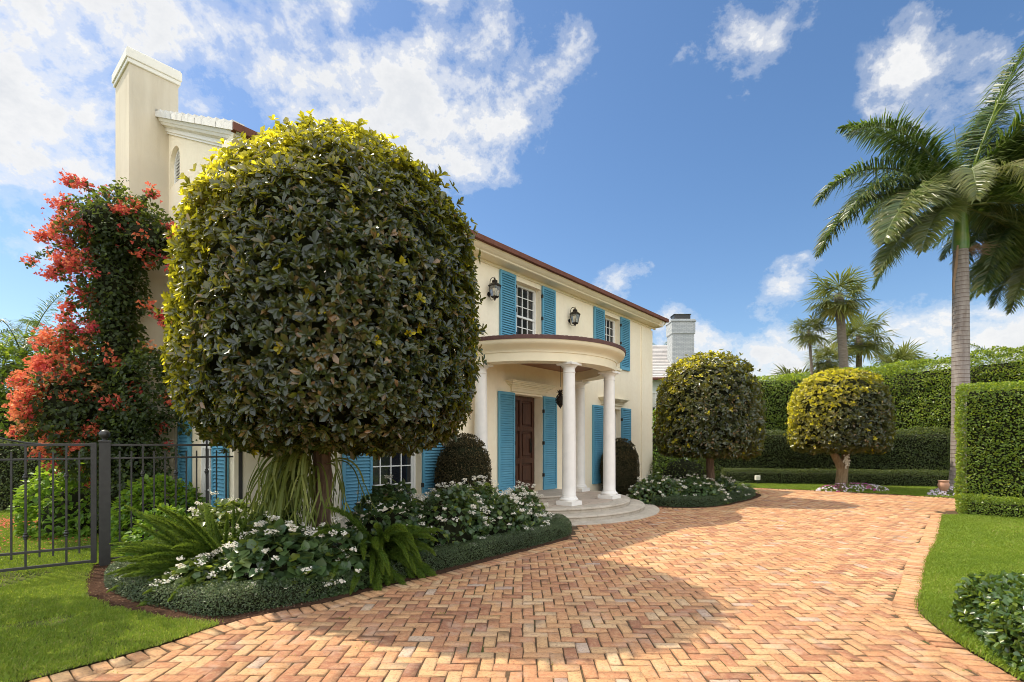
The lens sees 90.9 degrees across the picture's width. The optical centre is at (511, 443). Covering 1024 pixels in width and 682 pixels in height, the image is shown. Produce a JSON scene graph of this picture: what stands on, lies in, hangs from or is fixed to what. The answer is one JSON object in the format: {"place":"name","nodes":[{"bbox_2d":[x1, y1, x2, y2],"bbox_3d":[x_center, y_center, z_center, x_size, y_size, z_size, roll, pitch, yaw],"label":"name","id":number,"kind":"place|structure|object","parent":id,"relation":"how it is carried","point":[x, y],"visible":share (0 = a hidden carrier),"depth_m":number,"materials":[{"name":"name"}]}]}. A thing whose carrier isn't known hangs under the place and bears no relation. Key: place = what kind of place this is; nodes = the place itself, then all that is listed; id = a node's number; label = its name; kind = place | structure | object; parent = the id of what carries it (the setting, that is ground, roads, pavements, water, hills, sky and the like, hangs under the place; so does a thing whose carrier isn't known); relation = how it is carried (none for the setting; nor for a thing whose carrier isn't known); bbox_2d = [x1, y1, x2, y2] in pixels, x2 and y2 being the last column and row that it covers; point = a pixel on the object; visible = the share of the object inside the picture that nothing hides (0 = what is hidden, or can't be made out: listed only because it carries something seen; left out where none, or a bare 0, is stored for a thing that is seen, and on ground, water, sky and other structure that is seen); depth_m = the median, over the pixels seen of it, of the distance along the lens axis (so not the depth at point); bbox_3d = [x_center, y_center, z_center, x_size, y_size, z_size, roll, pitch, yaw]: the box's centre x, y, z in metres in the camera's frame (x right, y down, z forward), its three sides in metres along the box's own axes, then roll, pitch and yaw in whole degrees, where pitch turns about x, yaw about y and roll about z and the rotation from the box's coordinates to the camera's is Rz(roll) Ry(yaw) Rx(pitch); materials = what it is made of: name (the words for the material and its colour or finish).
{"place":"outdoors","nodes":[
{"label":"outdoors","id":0,"kind":"place"},
{"bbox_2d":[0,509,223,681],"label":"lawn","id":1,"kind":"structure","parent":0,"point":[21,578],"depth_m":4.50,"materials":[{"name":"green plant"}]},
{"bbox_2d":[0,513,98,551],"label":"petals","id":2,"kind":"object","parent":1,"relation":"on","point":[3,524],"visible":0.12,"depth_m":9.40,"materials":[{"name":"red plant"}]},
{"bbox_2d":[7,460,123,539],"bbox_3d":[-7.619,0.961,9.019,2.139,1.480,1.620,0,0,0],"label":"leafy shrub","id":3,"kind":"object","parent":1,"relation":"on","point":[59,516],"visible":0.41,"depth_m":8.52,"materials":[{"name":"green plant"}]},
{"bbox_2d":[0,167,196,535],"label":"bougainvillea","id":4,"kind":"object","parent":1,"relation":"on","point":[70,400],"visible":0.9,"depth_m":8.41,"materials":[{"name":"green plant"}]},
{"bbox_2d":[111,473,208,549],"bbox_3d":[-5.664,1.085,8.143,1.869,1.221,1.463,0,0,0],"label":"leafy shrub","id":5,"kind":"object","parent":1,"relation":"on","point":[159,495],"visible":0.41,"depth_m":7.95,"materials":[{"name":"green plant"}]},
{"bbox_2d":[86,531,569,631],"bbox_3d":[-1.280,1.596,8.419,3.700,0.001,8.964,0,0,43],"label":"soil","id":6,"kind":"structure","parent":0,"point":[94,588],"depth_m":5.19,"materials":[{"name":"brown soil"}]},
{"bbox_2d":[98,430,110,565],"bbox_3d":[-5.360,0.708,6.630,0.136,1.784,0.136,0,0,-39],"label":"fence post","id":7,"kind":"object","parent":6,"relation":"on","point":[104,500],"visible":0.99,"depth_m":6.59,"materials":[{"name":"metal"}]},
{"bbox_2d":[0,437,96,571],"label":"iron gate","id":8,"kind":"structure","parent":7,"relation":"attached to","point":[93,545],"depth_m":6.33,"materials":[{"name":"black metal"}]},
{"bbox_2d":[116,502,204,556],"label":"fern","id":9,"kind":"object","parent":6,"relation":"on","point":[135,535],"visible":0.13,"depth_m":6.79,"materials":[{"name":"green plant"}]},
{"bbox_2d":[106,502,293,606],"bbox_3d":[-3.590,1.200,5.899,1.669,1.151,1.966,0,0,28],"label":"foxtail fern","id":10,"kind":"object","parent":6,"relation":"on","point":[186,539],"visible":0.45,"depth_m":5.34,"materials":[{"name":"green plant"}]},
{"bbox_2d":[149,552,251,590],"bbox_3d":[-3.212,1.394,5.263,0.957,0.541,0.739,0,0,18],"label":"begonia","id":11,"kind":"object","parent":6,"relation":"on","point":[195,565],"visible":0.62,"depth_m":5.13,"materials":[{"name":"green plant"}]},
{"bbox_2d":[187,491,260,534],"bbox_3d":[-3.729,1.152,6.744,1.690,1.019,1.252,0,0,0],"label":"begonia","id":12,"kind":"object","parent":6,"relation":"on","point":[219,512],"visible":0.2,"depth_m":6.63,"materials":[{"name":"green plant"}]},
{"bbox_2d":[238,450,242,520],"bbox_3d":[-4.140,0.721,7.630,0.104,1.758,0.104,0,0,-39],"label":"fence post","id":13,"kind":"object","parent":6,"relation":"on","point":[240,475],"visible":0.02,"depth_m":7.61,"materials":[{"name":"metal"}]},
{"bbox_2d":[111,444,232,559],"bbox_3d":[-4.766,0.774,7.117,1.538,1.539,0.056,0,0,-39],"label":"iron fence","id":14,"kind":"object","parent":13,"relation":"attached to","point":[175,472],"visible":0.65,"depth_m":7.03,"materials":[{"name":"black metal"}]},
{"bbox_2d":[221,500,301,577],"bbox_3d":[-2.979,1.164,6.102,1.297,1.047,1.067,0,0,0],"label":"begonia","id":15,"kind":"object","parent":6,"relation":"on","point":[250,526],"visible":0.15,"depth_m":5.99,"materials":[{"name":"green plant"}]},
{"bbox_2d":[206,515,351,600],"bbox_3d":[-2.534,1.245,5.568,1.651,0.919,1.147,0,0,0],"label":"begonia","id":16,"kind":"object","parent":6,"relation":"on","point":[253,556],"visible":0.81,"depth_m":5.30,"materials":[{"name":"green plant"}]},
{"bbox_2d":[153,109,486,530],"bbox_3d":[-2.271,-1.200,6.521,3.927,5.704,3.910,0,0,0],"label":"round tree","id":17,"kind":"object","parent":6,"relation":"on","point":[327,285],"visible":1,"depth_m":5.09,"materials":[{"name":"green plant"}]},
{"bbox_2d":[236,449,376,544],"bbox_3d":[-2.601,0.772,6.418,1.608,1.725,1.494,0,0,17],"label":"grass plant","id":18,"kind":"object","parent":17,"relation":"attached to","point":[287,480],"visible":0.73,"depth_m":6.00,"materials":[{"name":"green plant"}]},
{"bbox_2d":[103,513,571,617],"bbox_3d":[-1.310,1.481,7.073,7.060,0.268,2.636,0,0,-34],"label":"border hedge","id":19,"kind":"object","parent":6,"relation":"on","point":[234,597],"visible":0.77,"depth_m":5.14,"materials":[{"name":"green plant"}]},
{"bbox_2d":[300,516,382,594],"bbox_3d":[-2.001,1.260,5.739,1.008,0.867,0.966,0,0,35],"label":"begonia","id":20,"kind":"object","parent":6,"relation":"on","point":[354,561],"visible":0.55,"depth_m":5.54,"materials":[{"name":"green plant"}]},
{"bbox_2d":[311,506,442,594],"bbox_3d":[-1.482,1.340,5.968,1.159,1.246,1.799,0,0,37],"label":"foxtail fern","id":21,"kind":"object","parent":6,"relation":"on","point":[401,545],"visible":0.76,"depth_m":5.83,"materials":[{"name":"green plant"}]},
{"bbox_2d":[341,474,447,547],"bbox_3d":[-1.715,1.059,7.182,1.434,1.241,1.345,0,0,-33],"label":"begonia","id":22,"kind":"object","parent":6,"relation":"on","point":[388,517],"visible":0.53,"depth_m":6.98,"materials":[{"name":"green plant"}]},
{"bbox_2d":[401,478,495,548],"bbox_3d":[-1.035,1.089,7.665,1.563,1.149,1.423,0,0,0],"label":"begonia","id":23,"kind":"object","parent":6,"relation":"on","point":[452,521],"visible":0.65,"depth_m":7.35,"materials":[{"name":"green plant"}]},
{"bbox_2d":[434,432,491,508],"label":"dome shrub","id":24,"kind":"object","parent":6,"relation":"on","point":[463,456],"visible":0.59,"depth_m":10.02,"materials":[{"name":"green plant"}]},
{"bbox_2d":[457,475,533,538],"bbox_3d":[-0.462,1.089,8.407,1.666,1.148,1.463,0,0,0],"label":"begonia","id":25,"kind":"object","parent":6,"relation":"on","point":[501,524],"visible":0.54,"depth_m":8.09,"materials":[{"name":"green plant"}]},
{"bbox_2d":[498,480,554,531],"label":"begonia","id":26,"kind":"object","parent":6,"relation":"on","point":[537,517],"visible":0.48,"depth_m":8.83,"materials":[{"name":"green plant"}]},
{"bbox_2d":[0,0,1023,388],"label":"sky","id":27,"kind":"structure","parent":0,"point":[668,158],"materials":[{"name":"blue"}]},
{"bbox_2d":[22,488,1023,681],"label":"driveway","id":28,"kind":"structure","parent":0,"point":[645,627],"depth_m":4.63,"materials":[{"name":"brick"}]},
{"bbox_2d":[112,46,668,531],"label":"house","id":29,"kind":"structure","parent":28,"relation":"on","point":[524,428],"depth_m":11.54,"materials":[{"name":"paint"}]},
{"bbox_2d":[201,422,210,503],"bbox_3d":[-5.035,0.060,8.528,1.040,2.360,0.075,0,0,40],"label":"window","id":30,"kind":"structure","parent":29,"relation":"in","point":[203,448],"depth_m":8.80,"materials":[{"name":"paint"}]},
{"bbox_2d":[373,434,415,507],"bbox_3d":[-2.400,0.060,9.976,0.075,2.360,1.180,0,0,40],"label":"window","id":31,"kind":"structure","parent":29,"relation":"in","point":[400,466],"depth_m":10.10,"materials":[{"name":"glass"}]},
{"bbox_2d":[487,277,500,300],"bbox_3d":[-0.432,-3.595,11.715,0.312,0.570,0.224,0,0,40],"label":"wall lantern","id":32,"kind":"object","parent":29,"relation":"attached to","point":[494,288],"depth_m":11.65,"materials":[{"name":"black metal"}]},
{"bbox_2d":[515,396,533,490],"bbox_3d":[0.221,0.000,13.130,0.147,2.480,1.180,0,0,40],"label":"door","id":33,"kind":"structure","parent":29,"relation":"in","point":[524,413],"depth_m":13.26,"materials":[{"name":"brown wood"}]},
{"bbox_2d":[516,284,535,333],"bbox_3d":[0.262,-3.270,13.095,0.075,1.620,1.080,0,0,40],"label":"window","id":34,"kind":"structure","parent":29,"relation":"in","point":[525,297],"depth_m":13.23,"materials":[{"name":"paint"}]},
{"bbox_2d":[555,366,562,408],"bbox_3d":[1.180,-1.425,12.311,0.244,1.150,0.238,0,0,40],"label":"hanging lantern","id":35,"kind":"object","parent":29,"relation":"hanging from","point":[559,400],"visible":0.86,"depth_m":12.27,"materials":[{"name":"brown metal"}]},
{"bbox_2d":[568,307,579,325],"bbox_3d":[1.750,-3.595,14.271,0.312,0.570,0.224,0,0,41],"label":"wall lantern","id":36,"kind":"object","parent":29,"relation":"attached to","point":[574,316],"depth_m":14.21,"materials":[{"name":"brown metal"}]},
{"bbox_2d":[605,317,614,342],"bbox_3d":[3.055,-3.270,16.365,0.075,1.620,1.060,0,0,40],"label":"window","id":37,"kind":"structure","parent":29,"relation":"in","point":[609,323],"depth_m":16.52,"materials":[{"name":"paint"}]},
{"bbox_2d":[638,485,760,507],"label":"soil","id":38,"kind":"structure","parent":0,"point":[757,495],"depth_m":12.99,"materials":[{"name":"brown soil"}]},
{"bbox_2d":[599,438,639,495],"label":"dome shrub","id":39,"kind":"object","parent":38,"relation":"on","point":[627,471],"visible":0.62,"depth_m":14.90,"materials":[{"name":"green plant"}]},
{"bbox_2d":[626,472,688,504],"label":"begonia","id":40,"kind":"object","parent":38,"relation":"on","point":[646,491],"visible":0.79,"depth_m":13.38,"materials":[{"name":"green plant"}]},
{"bbox_2d":[649,454,722,488],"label":"leafy shrub","id":41,"kind":"object","parent":38,"relation":"on","point":[678,468],"visible":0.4,"depth_m":17.79,"materials":[{"name":"green plant"}]},
{"bbox_2d":[668,474,731,503],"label":"begonia","id":42,"kind":"object","parent":38,"relation":"on","point":[699,487],"visible":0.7,"depth_m":13.41,"materials":[{"name":"green plant"}]},
{"bbox_2d":[651,486,755,506],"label":"border hedge","id":43,"kind":"object","parent":38,"relation":"on","point":[687,501],"visible":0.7,"depth_m":12.92,"materials":[{"name":"green plant"}]},
{"bbox_2d":[651,349,766,485],"bbox_3d":[5.628,-0.528,14.446,3.091,4.377,3.065,0,0,0],"label":"round tree","id":44,"kind":"object","parent":38,"relation":"on","point":[712,405],"visible":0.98,"depth_m":13.46,"materials":[{"name":"green plant"}]},
{"bbox_2d":[703,475,749,499],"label":"begonia","id":45,"kind":"object","parent":38,"relation":"on","point":[728,485],"visible":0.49,"depth_m":14.30,"materials":[{"name":"green plant"}]},
{"bbox_2d":[721,480,753,488],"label":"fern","id":46,"kind":"object","parent":38,"relation":"on","point":[740,485],"visible":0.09,"depth_m":15.46,"materials":[{"name":"green plant"}]},
{"bbox_2d":[742,483,761,492],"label":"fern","id":47,"kind":"object","parent":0,"point":[751,486],"visible":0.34,"depth_m":15.74,"materials":[{"name":"green plant"}]},
{"bbox_2d":[722,482,954,497],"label":"lawn","id":48,"kind":"structure","parent":0,"point":[859,490],"depth_m":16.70,"materials":[{"name":"green plant"}]},
{"bbox_2d":[721,467,949,486],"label":"hedge","id":49,"kind":"object","parent":48,"relation":"on","point":[884,477],"visible":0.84,"depth_m":19.34,"materials":[{"name":"green plant"}]},
{"bbox_2d":[783,366,900,489],"bbox_3d":[11.349,-0.510,17.483,3.386,4.347,3.345,0,0,0],"label":"round tree","id":50,"kind":"object","parent":48,"relation":"on","point":[833,413],"visible":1,"depth_m":16.53,"materials":[{"name":"green plant"}]},
{"bbox_2d":[843,454,850,467],"bbox_3d":[11.335,0.602,17.062,0.313,0.511,0.172,0,0,-29],"label":"orchid","id":51,"kind":"object","parent":50,"relation":"attached to","point":[846,460],"visible":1,"depth_m":17.04,"materials":[{"name":"white plant"}]},
{"bbox_2d":[816,482,888,491],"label":"bedding flowers","id":52,"kind":"object","parent":48,"relation":"on","point":[850,486],"visible":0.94,"depth_m":16.83,"materials":[{"name":"white plant"}]},
{"bbox_2d":[812,41,1023,492],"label":"royal palm","id":53,"kind":"object","parent":48,"relation":"on","point":[968,188],"visible":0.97,"depth_m":15.74,"materials":[{"name":"green plant"}]},
{"bbox_2d":[937,480,949,495],"bbox_3d":[13.150,1.360,15.350,0.300,0.480,0.300,0,0,0],"label":"garden pot","id":54,"kind":"object","parent":48,"relation":"on","point":[944,485],"visible":0.8,"depth_m":15.27,"materials":[{"name":"ceramic"}]},
{"bbox_2d":[927,486,963,495],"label":"bedding flowers","id":55,"kind":"object","parent":48,"relation":"on","point":[931,492],"visible":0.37,"depth_m":15.35,"materials":[{"name":"white plant"}]},
{"bbox_2d":[912,513,1023,679],"bbox_3d":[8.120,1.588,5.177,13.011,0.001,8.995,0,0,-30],"label":"lawn","id":56,"kind":"structure","parent":0,"point":[936,625],"depth_m":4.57,"materials":[{"name":"green plant"}]},
{"bbox_2d":[948,570,1023,670],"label":"corner bush","id":57,"kind":"object","parent":56,"relation":"on","point":[991,618],"visible":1,"depth_m":3.98,"materials":[{"name":"green plant"}]},
{"bbox_2d":[953,380,1023,513],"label":"tall hedge","id":58,"kind":"object","parent":56,"relation":"on","point":[992,420],"visible":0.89,"depth_m":11.26,"materials":[{"name":"green plant"}]},
{"bbox_2d":[956,493,1023,518],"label":"hedge","id":59,"kind":"object","parent":56,"relation":"on","point":[1004,508],"visible":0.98,"depth_m":10.94,"materials":[{"name":"green plant"}]},
{"bbox_2d":[933,127,1023,315],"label":"royal palm","id":60,"kind":"object","parent":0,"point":[996,270],"visible":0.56,"depth_m":16.41,"materials":[{"name":"green plant"}]},
{"label":"ground","id":61,"kind":"structure","parent":0,"visible":0},
{"bbox_2d":[0,290,78,427],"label":"feather palm","id":62,"kind":"object","parent":61,"relation":"on","point":[35,322],"visible":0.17,"depth_m":13.60,"materials":[{"name":"green plant"}]},
{"bbox_2d":[0,439,98,510],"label":"hedge","id":63,"kind":"object","parent":61,"relation":"on","point":[18,466],"visible":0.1,"depth_m":12.02,"materials":[{"name":"green plant"}]},
{"bbox_2d":[0,324,100,443],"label":"leafy shrub","id":64,"kind":"object","parent":61,"relation":"on","point":[5,422],"visible":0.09,"depth_m":13.10,"materials":[{"name":"green plant"}]},
{"bbox_2d":[653,402,693,477],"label":"leafy shrub","id":65,"kind":"object","parent":61,"relation":"on","point":[655,451],"visible":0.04,"depth_m":21.89,"materials":[{"name":"green plant"}]},
{"bbox_2d":[653,314,695,459],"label":"neighbour house","id":66,"kind":"structure","parent":61,"relation":"on","point":[680,330],"depth_m":30.00,"materials":[{"name":"white paint"}]},
{"bbox_2d":[653,392,664,421],"bbox_3d":[8.550,-2.100,28.949,1.400,1.780,0.098,0,0,0],"label":"window","id":67,"kind":"structure","parent":66,"relation":"in","point":[654,393],"depth_m":28.97,"materials":[{"name":"paint"}]},
{"bbox_2d":[688,371,810,459],"bbox_3d":[11.095,-0.820,23.627,5.494,5.002,2.442,0,0,7],"label":"tall hedge","id":68,"kind":"object","parent":61,"relation":"on","point":[776,396],"visible":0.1,"depth_m":22.82,"materials":[{"name":"green plant"}]},
{"bbox_2d":[771,364,822,385],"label":"fan palm","id":69,"kind":"object","parent":61,"relation":"on","point":[789,371],"visible":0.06,"depth_m":29.55,"materials":[{"name":"green plant"}]},
{"bbox_2d":[789,311,834,374],"bbox_3d":[15.941,-2.729,26.966,2.351,8.662,2.632,0,0,0],"label":"fan palm","id":70,"kind":"object","parent":61,"relation":"on","point":[809,337],"visible":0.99,"depth_m":26.81,"materials":[{"name":"green plant"}]},
{"bbox_2d":[690,426,950,477],"bbox_3d":[12.287,0.493,20.642,9.581,2.351,1.380,0,0,15],"label":"dark hedge","id":71,"kind":"object","parent":61,"relation":"on","point":[922,451],"visible":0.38,"depth_m":19.75,"materials":[{"name":"green plant"}]},
{"bbox_2d":[801,341,858,375],"bbox_3d":[17.874,-2.237,28.389,3.054,7.675,3.097,0,0,0],"label":"fan palm","id":72,"kind":"object","parent":61,"relation":"on","point":[821,355],"visible":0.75,"depth_m":28.13,"materials":[{"name":"green plant"}]},
{"bbox_2d":[800,263,880,367],"bbox_3d":[16.816,-3.869,26.049,3.677,10.944,3.771,0,0,-33],"label":"fan palm","id":73,"kind":"object","parent":61,"relation":"on","point":[838,308],"visible":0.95,"depth_m":25.79,"materials":[{"name":"green plant"}]},
{"bbox_2d":[819,308,900,367],"bbox_3d":[19.861,-3.060,29.084,4.397,9.322,4.045,0,0,24],"label":"fan palm","id":74,"kind":"object","parent":61,"relation":"on","point":[863,346],"visible":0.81,"depth_m":28.38,"materials":[{"name":"green plant"}]},
{"bbox_2d":[870,337,933,375],"bbox_3d":[24.719,-2.520,32.038,3.753,8.240,4.139,0,0,33],"label":"fan palm","id":75,"kind":"object","parent":61,"relation":"on","point":[904,355],"visible":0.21,"depth_m":31.41,"materials":[{"name":"green plant"}]},
{"bbox_2d":[836,345,1023,468],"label":"tall hedge","id":76,"kind":"object","parent":61,"relation":"on","point":[922,399],"visible":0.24,"depth_m":20.78,"materials":[{"name":"green plant"}]},
{"bbox_2d":[970,343,1023,365],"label":"feather palm","id":77,"kind":"object","parent":61,"relation":"on","point":[977,346],"visible":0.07,"depth_m":29.56,"materials":[{"name":"green plant"}]}
]}

